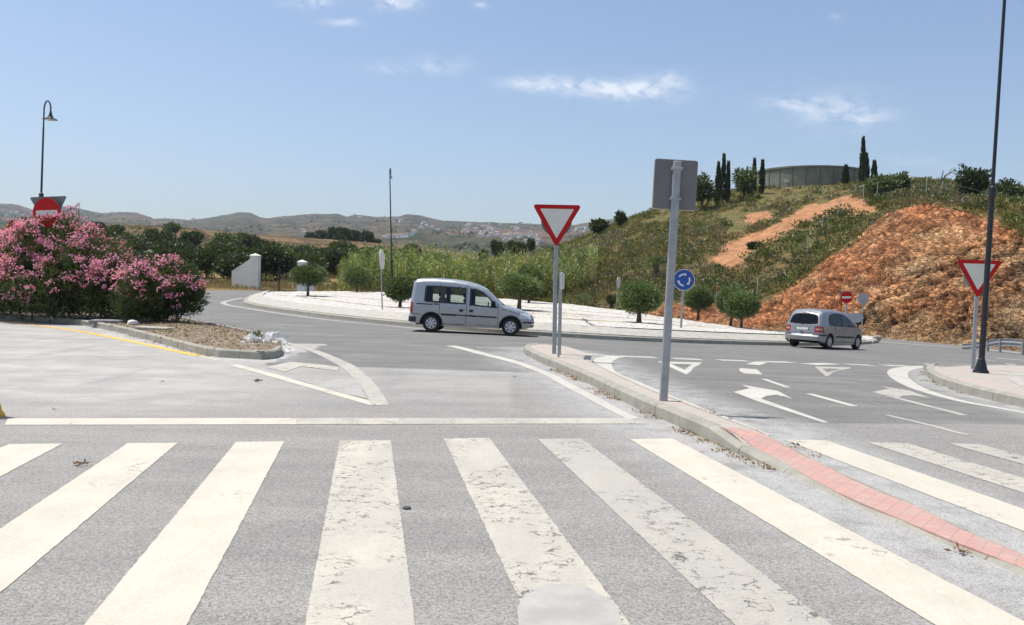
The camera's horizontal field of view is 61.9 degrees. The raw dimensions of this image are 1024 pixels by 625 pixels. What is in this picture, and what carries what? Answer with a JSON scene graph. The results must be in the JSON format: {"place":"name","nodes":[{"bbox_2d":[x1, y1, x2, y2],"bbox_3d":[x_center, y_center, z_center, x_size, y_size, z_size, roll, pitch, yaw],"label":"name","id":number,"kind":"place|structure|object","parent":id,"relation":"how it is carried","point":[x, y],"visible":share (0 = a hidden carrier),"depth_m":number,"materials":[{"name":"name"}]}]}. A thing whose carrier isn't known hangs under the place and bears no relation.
{"place":"outdoors","nodes":[
{"label":"outdoors","id":0,"kind":"place"},
{"bbox_2d":[0,204,615,256],"bbox_3d":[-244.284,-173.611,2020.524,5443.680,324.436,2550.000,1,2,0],"label":"hills","id":1,"kind":"structure","parent":0,"point":[323,222],"depth_m":2248.86,"materials":[{"name":"plant"}]},
{"bbox_2d":[0,203,610,252],"bbox_3d":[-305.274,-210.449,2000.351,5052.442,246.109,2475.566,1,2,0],"label":"scrub","id":2,"kind":"object","parent":1,"relation":"on","point":[465,244],"visible":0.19,"depth_m":2018.21,"materials":[{"name":"green plant"}]},
{"bbox_2d":[389,168,392,277],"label":"street lamp","id":3,"kind":"object","parent":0,"point":[391,260],"visible":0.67,"depth_m":78.78,"materials":[{"name":"metal"}]},
{"bbox_2d":[0,291,1023,624],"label":"road","id":4,"kind":"structure","parent":0,"point":[266,571],"depth_m":8.17,"materials":[{"name":"asphalt"}]},
{"bbox_2d":[0,443,61,475],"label":"zebra stripe","id":5,"kind":"object","parent":4,"relation":"on","point":[13,456],"visible":1,"depth_m":7.54,"materials":[{"name":"beige paint"}]},
{"bbox_2d":[0,443,176,591],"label":"zebra stripe","id":6,"kind":"object","parent":4,"relation":"on","point":[33,535],"visible":1,"depth_m":5.81,"materials":[{"name":"beige paint"}]},
{"bbox_2d":[2,321,201,355],"bbox_3d":[-11.840,0.557,23.160,16.095,0.001,0.913,3,3,44],"label":"edge line","id":7,"kind":"object","parent":4,"relation":"on","point":[117,338],"visible":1,"depth_m":21.20,"materials":[{"name":"yellow paint"}]},
{"bbox_2d":[0,313,281,359],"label":"planter kerb","id":8,"kind":"structure","parent":4,"relation":"on","point":[275,352],"depth_m":19.80,"materials":[{"name":"concrete"}]},
{"bbox_2d":[1,305,291,353],"bbox_3d":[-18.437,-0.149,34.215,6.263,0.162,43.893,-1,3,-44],"label":"planter soil","id":9,"kind":"structure","parent":8,"relation":"in","point":[243,344],"depth_m":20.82,"materials":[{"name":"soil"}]},
{"bbox_2d":[30,196,65,320],"bbox_3d":[-15.094,-1.756,27.868,1.233,4.053,0.135,-1,2,6],"label":"no entry sign","id":10,"kind":"object","parent":9,"relation":"on","point":[49,205],"visible":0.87,"depth_m":27.77,"materials":[{"name":"metal"}]},
{"bbox_2d":[38,100,57,242],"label":"street lamp","id":11,"kind":"object","parent":9,"relation":"on","point":[50,117],"visible":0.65,"depth_m":40.73,"materials":[{"name":"metal"}]},
{"bbox_2d":[0,203,140,321],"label":"oleander","id":12,"kind":"object","parent":9,"relation":"on","point":[81,281],"visible":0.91,"depth_m":27.29,"materials":[{"name":"pink plant"}]},
{"bbox_2d":[105,251,210,321],"bbox_3d":[-10.913,-0.711,26.260,3.362,2.377,2.846,1,2,0],"label":"oleander","id":13,"kind":"object","parent":9,"relation":"on","point":[148,288],"visible":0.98,"depth_m":25.65,"materials":[{"name":"pink plant"}]},
{"bbox_2d":[5,418,295,424],"bbox_3d":[-3.956,1.195,9.383,3.121,0.001,0.446,1,2,-8],"label":"stop line","id":14,"kind":"object","parent":4,"relation":"on","point":[99,421],"visible":1,"depth_m":9.37,"materials":[{"name":"beige paint"}]},
{"bbox_2d":[84,441,283,624],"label":"zebra stripe","id":15,"kind":"object","parent":4,"relation":"on","point":[166,578],"visible":1,"depth_m":5.00,"materials":[{"name":"beige paint"}]},
{"bbox_2d":[267,362,338,371],"bbox_3d":[-3.867,0.988,15.619,1.223,0.001,1.893,0,2,-37],"label":"hatch bar","id":16,"kind":"object","parent":4,"relation":"on","point":[286,366],"visible":1,"depth_m":15.64,"materials":[{"name":"paint"}]},
{"bbox_2d":[230,364,382,404],"bbox_3d":[-3.422,1.075,13.363,0.223,0.001,5.789,0,2,-36],"label":"edge line","id":17,"kind":"object","parent":4,"relation":"on","point":[336,393],"visible":1,"depth_m":12.87,"materials":[{"name":"beige paint"}]},
{"bbox_2d":[297,379,365,397],"bbox_3d":[-2.384,1.114,12.836,0.894,0.001,2.566,0,2,-34],"label":"hatch bar","id":18,"kind":"object","parent":4,"relation":"on","point":[349,386],"visible":1,"depth_m":12.97,"materials":[{"name":"paint"}]},
{"bbox_2d":[281,340,387,404],"bbox_3d":[-3.698,0.954,16.866,0.766,0.002,12.394,1,2,-21],"label":"edge line","id":19,"kind":"object","parent":4,"relation":"on","point":[371,389],"visible":0.95,"depth_m":14.21,"materials":[{"name":"paint"}]},
{"bbox_2d":[296,418,397,423],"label":"stop line","id":20,"kind":"object","parent":4,"relation":"on","point":[346,420],"visible":1,"depth_m":9.69,"materials":[{"name":"paint"}]},
{"bbox_2d":[220,298,475,333],"bbox_3d":[-11.479,-0.197,43.921,4.428,0.314,37.726,0,2,-27],"label":"edge line","id":21,"kind":"object","parent":4,"relation":"on","point":[223,302],"visible":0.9,"depth_m":38.64,"materials":[{"name":"paint"}]},
{"bbox_2d":[305,440,414,624],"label":"zebra stripe","id":22,"kind":"object","parent":4,"relation":"on","point":[361,575],"visible":1,"depth_m":5.08,"materials":[{"name":"paint"}]},
{"bbox_2d":[398,418,539,423],"bbox_3d":[-0.467,1.258,9.905,1.699,0.002,0.430,1,2,-9],"label":"stop line","id":23,"kind":"object","parent":4,"relation":"on","point":[468,420],"visible":1,"depth_m":9.89,"materials":[{"name":"paint"}]},
{"bbox_2d":[408,278,533,335],"bbox_3d":[-1.322,-0.208,28.738,4.178,1.790,1.958,3,1,3],"label":"delivery van","id":24,"kind":"object","parent":4,"relation":"on","point":[428,313],"visible":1,"depth_m":28.00,"materials":[{"name":"silver metal"}]},
{"bbox_2d":[3,318,970,468],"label":"gutter weeds","id":25,"kind":"object","parent":4,"relation":"on","point":[640,411],"visible":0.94,"depth_m":10.75,"materials":[{"name":"green plant"}]},
{"bbox_2d":[443,438,630,624],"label":"zebra stripe","id":26,"kind":"object","parent":4,"relation":"on","point":[533,547],"visible":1,"depth_m":5.65,"materials":[{"name":"paint"}]},
{"bbox_2d":[449,346,639,418],"bbox_3d":[0.198,1.074,16.216,0.746,0.016,11.966,1,2,-15],"label":"edge line","id":27,"kind":"object","parent":4,"relation":"on","point":[599,401],"visible":1,"depth_m":13.80,"materials":[{"name":"paint"}]},
{"bbox_2d":[243,290,878,345],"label":"roundabout kerb","id":28,"kind":"structure","parent":4,"relation":"on","point":[257,300],"depth_m":33.28,"materials":[{"name":"concrete"}]},
{"bbox_2d":[517,584,621,624],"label":"road patch","id":29,"kind":"object","parent":4,"relation":"on","point":[562,604],"visible":1,"depth_m":4.22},
{"bbox_2d":[540,418,646,423],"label":"stop line","id":30,"kind":"object","parent":4,"relation":"on","point":[586,421],"visible":1,"depth_m":10.09,"materials":[{"name":"paint"}]},
{"bbox_2d":[658,361,701,374],"bbox_3d":[3.357,1.136,17.855,0.929,0.052,3.475,2,2,17],"label":"yield triangle","id":31,"kind":"object","parent":4,"relation":"on","point":[687,370],"visible":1,"depth_m":18.04,"materials":[{"name":"paint"}]},
{"bbox_2d":[592,355,768,434],"bbox_3d":[2.248,1.182,14.890,1.222,0.055,11.020,1,2,0],"label":"edge line","id":32,"kind":"object","parent":4,"relation":"on","point":[605,362],"visible":0.56,"depth_m":15.81,"materials":[{"name":"paint"}]},
{"bbox_2d":[538,438,830,624],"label":"zebra stripe","id":33,"kind":"object","parent":4,"relation":"on","point":[731,585],"visible":1,"depth_m":5.24,"materials":[{"name":"paint"}]},
{"bbox_2d":[537,350,881,492],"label":"median paving","id":34,"kind":"structure","parent":4,"relation":"on","point":[576,360],"depth_m":12.28,"materials":[{"name":"concrete"}]},
{"bbox_2d":[530,344,591,361],"bbox_3d":[1.224,0.916,17.803,1.167,0.036,7.425,1,2,-8],"label":"median nose","id":35,"kind":"object","parent":34,"relation":"on","point":[563,348],"visible":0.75,"depth_m":19.78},
{"bbox_2d":[534,204,579,353],"bbox_3d":[0.930,-0.677,18.246,0.983,3.233,0.120,1,2,-2],"label":"yield sign","id":36,"kind":"object","parent":35,"relation":"on","point":[556,221],"visible":0.95,"depth_m":18.15,"materials":[{"name":"metal"}]},
{"bbox_2d":[557,272,564,356],"bbox_3d":[1.012,0.067,17.686,0.073,1.783,1.200,1,2,6],"label":"direction sign","id":37,"kind":"object","parent":35,"relation":"on","point":[561,280],"visible":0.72,"depth_m":17.36,"materials":[{"name":"metal"}]},
{"bbox_2d":[652,158,697,400],"bbox_3d":[2.028,-0.383,10.948,0.566,3.161,0.116,3,2,-2],"label":"rectangular sign","id":38,"kind":"object","parent":34,"relation":"on","point":[674,186],"visible":0.92,"depth_m":10.93,"materials":[{"name":"metal"}]},
{"bbox_2d":[721,427,1023,568],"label":"tactile paving","id":39,"kind":"structure","parent":34,"relation":"on","point":[871,498],"depth_m":6.43,"materials":[{"name":"tile"}]},
{"bbox_2d":[523,343,1023,576],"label":"median kerb","id":40,"kind":"structure","parent":4,"relation":"on","point":[706,429],"depth_m":9.36,"materials":[{"name":"concrete"}]},
{"bbox_2d":[735,385,828,422],"bbox_3d":[3.888,1.289,12.505,0.800,0.018,4.126,1,2,0],"label":"turn arrow","id":41,"kind":"object","parent":4,"relation":"on","point":[756,393],"visible":1,"depth_m":13.06,"materials":[{"name":"paint"}]},
{"bbox_2d":[566,351,1023,554],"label":"median kerb","id":42,"kind":"structure","parent":4,"relation":"on","point":[955,525],"depth_m":7.46,"materials":[{"name":"concrete"}]},
{"bbox_2d":[785,308,861,348],"bbox_3d":[13.035,0.666,35.389,4.174,1.594,1.939,3,1,-43],"label":"people carrier","id":43,"kind":"object","parent":4,"relation":"on","point":[826,328],"visible":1,"depth_m":34.23,"materials":[{"name":"silver metal"}]},
{"bbox_2d":[790,313,817,323],"bbox_3d":[11.674,0.246,34.103,0.202,0.434,1.225,3,1,-43],"label":"rear window","id":44,"kind":"structure","parent":43,"relation":"in","point":[802,318],"depth_m":34.07,"materials":[{"name":"black glass"}]},
{"bbox_2d":[631,438,1023,624],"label":"zebra stripe","id":45,"kind":"object","parent":4,"relation":"on","point":[929,596],"visible":1,"depth_m":5.31,"materials":[{"name":"beige paint"}]},
{"bbox_2d":[787,440,1023,530],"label":"zebra stripe","id":46,"kind":"object","parent":4,"relation":"on","point":[994,509],"visible":0.98,"depth_m":7.17,"materials":[{"name":"beige paint"}]},
{"bbox_2d":[874,386,965,414],"bbox_3d":[6.219,1.348,13.382,0.762,0.048,3.829,2,2,10],"label":"turn arrow","id":47,"kind":"object","parent":4,"relation":"on","point":[896,393],"visible":1,"depth_m":13.90,"materials":[{"name":"paint"}]},
{"bbox_2d":[868,442,1023,492],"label":"zebra stripe","id":48,"kind":"object","parent":4,"relation":"on","point":[1007,480],"visible":1,"depth_m":8.01,"materials":[{"name":"paint"}]},
{"bbox_2d":[887,366,1023,412],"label":"edge line","id":49,"kind":"object","parent":4,"relation":"on","point":[899,374],"visible":0.88,"depth_m":16.37,"materials":[{"name":"paint"}]},
{"bbox_2d":[923,363,1023,407],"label":"refuge kerb","id":50,"kind":"structure","parent":4,"relation":"on","point":[991,394],"depth_m":14.29,"materials":[{"name":"concrete"}]},
{"bbox_2d":[949,443,1023,463],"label":"zebra stripe","id":51,"kind":"object","parent":4,"relation":"on","point":[1010,456],"visible":1,"depth_m":8.75,"materials":[{"name":"paint"}]},
{"bbox_2d":[0,0,1023,224],"label":"sky","id":52,"kind":"structure","parent":0,"point":[476,110],"materials":[{"name":"blue"}]},
{"bbox_2d":[2,184,1023,350],"bbox_3d":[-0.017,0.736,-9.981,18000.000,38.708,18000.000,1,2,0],"label":"ground","id":53,"kind":"structure","parent":0,"point":[901,269],"depth_m":63.30,"materials":[{"name":"soil"}]},
{"bbox_2d":[120,238,149,253],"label":"evergreen tree","id":54,"kind":"object","parent":53,"relation":"on","point":[139,247],"visible":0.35,"depth_m":154.54,"materials":[{"name":"green plant"}]},
{"bbox_2d":[144,230,176,242],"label":"evergreen tree","id":55,"kind":"object","parent":53,"relation":"on","point":[156,235],"visible":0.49,"depth_m":172.37,"materials":[{"name":"green plant"}]},
{"bbox_2d":[162,220,181,234],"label":"evergreen tree","id":56,"kind":"object","parent":53,"relation":"on","point":[174,227],"visible":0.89,"depth_m":230.42,"materials":[{"name":"green plant"}]},
{"bbox_2d":[148,238,196,257],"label":"evergreen tree","id":57,"kind":"object","parent":53,"relation":"on","point":[153,246],"visible":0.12,"depth_m":115.43,"materials":[{"name":"green plant"}]},
{"bbox_2d":[154,241,201,267],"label":"evergreen tree","id":58,"kind":"object","parent":53,"relation":"on","point":[190,256],"visible":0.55,"depth_m":105.21,"materials":[{"name":"green plant"}]},
{"bbox_2d":[179,230,203,246],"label":"evergreen tree","id":59,"kind":"object","parent":53,"relation":"on","point":[195,238],"visible":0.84,"depth_m":181.98,"materials":[{"name":"green plant"}]},
{"bbox_2d":[193,242,224,277],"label":"evergreen tree","id":60,"kind":"object","parent":53,"relation":"on","point":[209,253],"visible":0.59,"depth_m":112.85,"materials":[{"name":"green plant"}]},
{"bbox_2d":[212,230,241,246],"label":"evergreen tree","id":61,"kind":"object","parent":53,"relation":"on","point":[225,237],"visible":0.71,"depth_m":180.38,"materials":[{"name":"green plant"}]},
{"bbox_2d":[218,241,248,255],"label":"evergreen tree","id":62,"kind":"object","parent":53,"relation":"on","point":[226,247],"visible":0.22,"depth_m":115.33,"materials":[{"name":"green plant"}]},
{"bbox_2d":[216,252,251,277],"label":"evergreen tree","id":63,"kind":"object","parent":53,"relation":"on","point":[232,261],"visible":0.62,"depth_m":105.06,"materials":[{"name":"green plant"}]},
{"bbox_2d":[232,253,260,288],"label":"gate pillar","id":64,"kind":"structure","parent":53,"relation":"on","point":[247,273],"depth_m":84.76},
{"bbox_2d":[245,241,289,279],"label":"evergreen tree","id":65,"kind":"object","parent":53,"relation":"on","point":[263,250],"visible":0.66,"depth_m":108.51,"materials":[{"name":"green plant"}]},
{"bbox_2d":[261,245,293,279],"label":"evergreen tree","id":66,"kind":"object","parent":53,"relation":"on","point":[284,254],"visible":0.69,"depth_m":109.06,"materials":[{"name":"green plant"}]},
{"bbox_2d":[282,251,314,271],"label":"evergreen tree","id":67,"kind":"object","parent":53,"relation":"on","point":[297,256],"visible":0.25,"depth_m":110.55,"materials":[{"name":"green plant"}]},
{"bbox_2d":[297,260,313,290],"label":"gate pillar","id":68,"kind":"structure","parent":53,"relation":"on","point":[299,287],"depth_m":84.59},
{"bbox_2d":[260,265,296,290],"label":"metal gate","id":69,"kind":"structure","parent":68,"relation":"attached to","point":[279,272],"depth_m":84.95,"materials":[{"name":"metal"}]},
{"bbox_2d":[295,253,328,268],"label":"evergreen tree","id":70,"kind":"object","parent":53,"relation":"on","point":[317,259],"visible":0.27,"depth_m":107.46,"materials":[{"name":"green plant"}]},
{"bbox_2d":[322,249,351,276],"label":"evergreen tree","id":71,"kind":"object","parent":53,"relation":"on","point":[334,257],"visible":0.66,"depth_m":116.91,"materials":[{"name":"green plant"}]},
{"bbox_2d":[326,239,358,248],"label":"evergreen tree","id":72,"kind":"object","parent":53,"relation":"on","point":[343,243],"visible":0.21,"depth_m":154.20,"materials":[{"name":"green plant"}]},
{"bbox_2d":[197,250,629,306],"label":"dry grass","id":73,"kind":"structure","parent":53,"relation":"on","point":[218,283],"depth_m":87.04,"materials":[{"name":"green plant"}]},
{"bbox_2d":[335,239,599,299],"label":"cane thicket","id":74,"kind":"object","parent":53,"relation":"on","point":[493,272],"visible":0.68,"depth_m":88.10,"materials":[{"name":"green plant"}]},
{"bbox_2d":[489,239,504,256],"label":"tree","id":75,"kind":"object","parent":53,"relation":"on","point":[496,247],"visible":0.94,"depth_m":159.07,"materials":[{"name":"green plant"}]},
{"bbox_2d":[0,175,1023,309],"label":"hillside scrub","id":76,"kind":"object","parent":53,"relation":"on","point":[947,197],"visible":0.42,"depth_m":90.10,"materials":[{"name":"green plant"}]},
{"bbox_2d":[502,240,527,256],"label":"tree","id":77,"kind":"object","parent":53,"relation":"on","point":[513,245],"visible":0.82,"depth_m":148.93,"materials":[{"name":"green plant"}]},
{"bbox_2d":[260,291,872,343],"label":"roundabout gravel","id":78,"kind":"structure","parent":53,"relation":"on","point":[538,311],"depth_m":47.46,"materials":[{"name":"gravel"}]},
{"bbox_2d":[288,262,328,295],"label":"olive tree","id":79,"kind":"object","parent":78,"relation":"on","point":[308,275],"visible":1,"depth_m":56.52,"materials":[{"name":"green plant"}]},
{"bbox_2d":[342,264,371,291],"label":"olive tree","id":80,"kind":"object","parent":78,"relation":"on","point":[357,276],"visible":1,"depth_m":71.12,"materials":[{"name":"green plant"}]},
{"bbox_2d":[382,275,414,306],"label":"olive tree","id":81,"kind":"object","parent":78,"relation":"on","point":[399,289],"visible":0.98,"depth_m":42.73,"materials":[{"name":"green plant"}]},
{"bbox_2d":[494,272,543,308],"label":"olive tree","id":82,"kind":"object","parent":78,"relation":"on","point":[521,286],"visible":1,"depth_m":46.86,"materials":[{"name":"green plant"}]},
{"bbox_2d":[515,263,545,302],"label":"olive tree","id":83,"kind":"object","parent":78,"relation":"on","point":[535,270],"visible":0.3,"depth_m":58.01,"materials":[{"name":"green plant"}]},
{"bbox_2d":[617,277,664,322],"bbox_3d":[5.972,-0.506,39.760,2.298,2.279,2.236,1,2,0],"label":"olive tree","id":84,"kind":"object","parent":78,"relation":"on","point":[639,296],"visible":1,"depth_m":39.24,"materials":[{"name":"green plant"}]},
{"bbox_2d":[674,269,694,327],"bbox_3d":[7.239,-0.560,36.193,0.908,2.549,0.098,3,2,3],"label":"roundabout sign","id":85,"kind":"object","parent":78,"relation":"on","point":[684,279],"visible":0.88,"depth_m":36.12,"materials":[{"name":"metal"}]},
{"bbox_2d":[683,284,715,319],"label":"olive tree","id":86,"kind":"object","parent":78,"relation":"on","point":[697,298],"visible":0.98,"depth_m":54.07,"materials":[{"name":"green plant"}]},
{"bbox_2d":[715,283,741,325],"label":"olive tree","id":87,"kind":"object","parent":78,"relation":"on","point":[726,291],"visible":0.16,"depth_m":50.90,"materials":[{"name":"green plant"}]},
{"bbox_2d":[722,290,761,326],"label":"olive tree","id":88,"kind":"object","parent":78,"relation":"on","point":[742,305],"visible":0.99,"depth_m":48.69,"materials":[{"name":"green plant"}]},
{"bbox_2d":[588,217,609,233],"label":"evergreen tree","id":89,"kind":"object","parent":53,"relation":"on","point":[598,225],"visible":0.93,"depth_m":130.80,"materials":[{"name":"green plant"}]},
{"bbox_2d":[639,254,666,276],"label":"bush","id":90,"kind":"object","parent":53,"relation":"on","point":[655,262],"visible":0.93,"depth_m":79.73,"materials":[{"name":"green plant"}]},
{"bbox_2d":[696,171,717,209],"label":"evergreen tree","id":91,"kind":"object","parent":53,"relation":"on","point":[705,189],"visible":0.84,"depth_m":116.70,"materials":[{"name":"green plant"}]},
{"bbox_2d":[714,160,721,204],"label":"cypress tree","id":92,"kind":"object","parent":53,"relation":"on","point":[718,179],"visible":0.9,"depth_m":118.22,"materials":[{"name":"green plant"}]},
{"bbox_2d":[720,153,725,202],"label":"cypress tree","id":93,"kind":"object","parent":53,"relation":"on","point":[723,174],"visible":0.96,"depth_m":119.23,"materials":[{"name":"green plant"}]},
{"bbox_2d":[724,160,730,203],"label":"cypress tree","id":94,"kind":"object","parent":53,"relation":"on","point":[727,192],"visible":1,"depth_m":118.26,"materials":[{"name":"green plant"}]},
{"bbox_2d":[731,165,759,198],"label":"evergreen tree","id":95,"kind":"object","parent":53,"relation":"on","point":[741,180],"visible":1,"depth_m":118.70,"materials":[{"name":"green plant"}]},
{"bbox_2d":[758,159,765,193],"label":"cypress tree","id":96,"kind":"object","parent":53,"relation":"on","point":[762,179],"visible":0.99,"depth_m":121.20,"materials":[{"name":"green plant"}]},
{"bbox_2d":[756,165,858,187],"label":"water tank","id":97,"kind":"object","parent":53,"relation":"on","point":[802,175],"visible":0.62,"depth_m":127.95,"materials":[{"name":"concrete"}]},
{"bbox_2d":[858,135,865,182],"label":"cypress tree","id":98,"kind":"object","parent":53,"relation":"on","point":[863,148],"visible":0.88,"depth_m":121.15,"materials":[{"name":"green plant"}]},
{"bbox_2d":[860,151,869,181],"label":"cypress tree","id":99,"kind":"object","parent":53,"relation":"on","point":[865,172],"visible":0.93,"depth_m":120.10,"materials":[{"name":"green plant"}]},
{"bbox_2d":[858,173,904,193],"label":"bush","id":100,"kind":"object","parent":53,"relation":"on","point":[884,183],"visible":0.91,"depth_m":99.50,"materials":[{"name":"green plant"}]},
{"bbox_2d":[892,171,913,190],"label":"evergreen tree","id":101,"kind":"object","parent":53,"relation":"on","point":[907,180],"visible":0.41,"depth_m":102.64,"materials":[{"name":"green plant"}]},
{"bbox_2d":[952,163,991,196],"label":"evergreen tree","id":102,"kind":"object","parent":53,"relation":"on","point":[975,181],"visible":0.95,"depth_m":84.91,"materials":[{"name":"green plant"}]},
{"bbox_2d":[961,339,1023,354],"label":"crash barrier","id":103,"kind":"object","parent":53,"relation":"on","point":[1000,343],"visible":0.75,"depth_m":41.40,"materials":[{"name":"metal"}]},
{"bbox_2d":[995,177,1023,199],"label":"evergreen tree","id":104,"kind":"object","parent":53,"relation":"on","point":[1013,189],"visible":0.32,"depth_m":78.07,"materials":[{"name":"green plant"}]},
{"bbox_2d":[927,365,1023,394],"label":"refuge paving","id":105,"kind":"structure","parent":0,"point":[996,378],"depth_m":17.44,"materials":[{"name":"concrete"}]},
{"bbox_2d":[957,260,1001,368],"bbox_3d":[11.222,0.081,20.656,1.003,2.694,0.120,2,2,7],"label":"yield sign","id":106,"kind":"object","parent":105,"relation":"on","point":[973,274],"visible":0.88,"depth_m":20.59,"materials":[{"name":"metal"}]},
{"bbox_2d":[972,0,1005,373],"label":"street lamp","id":107,"kind":"object","parent":105,"relation":"on","point":[981,366],"visible":0.98,"depth_m":18.68,"materials":[{"name":"metal"}]},
{"bbox_2d":[1006,370,1023,386],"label":"refuge slab","id":108,"kind":"structure","parent":105,"relation":"on","point":[1014,377],"depth_m":17.59,"materials":[{"name":"concrete"}]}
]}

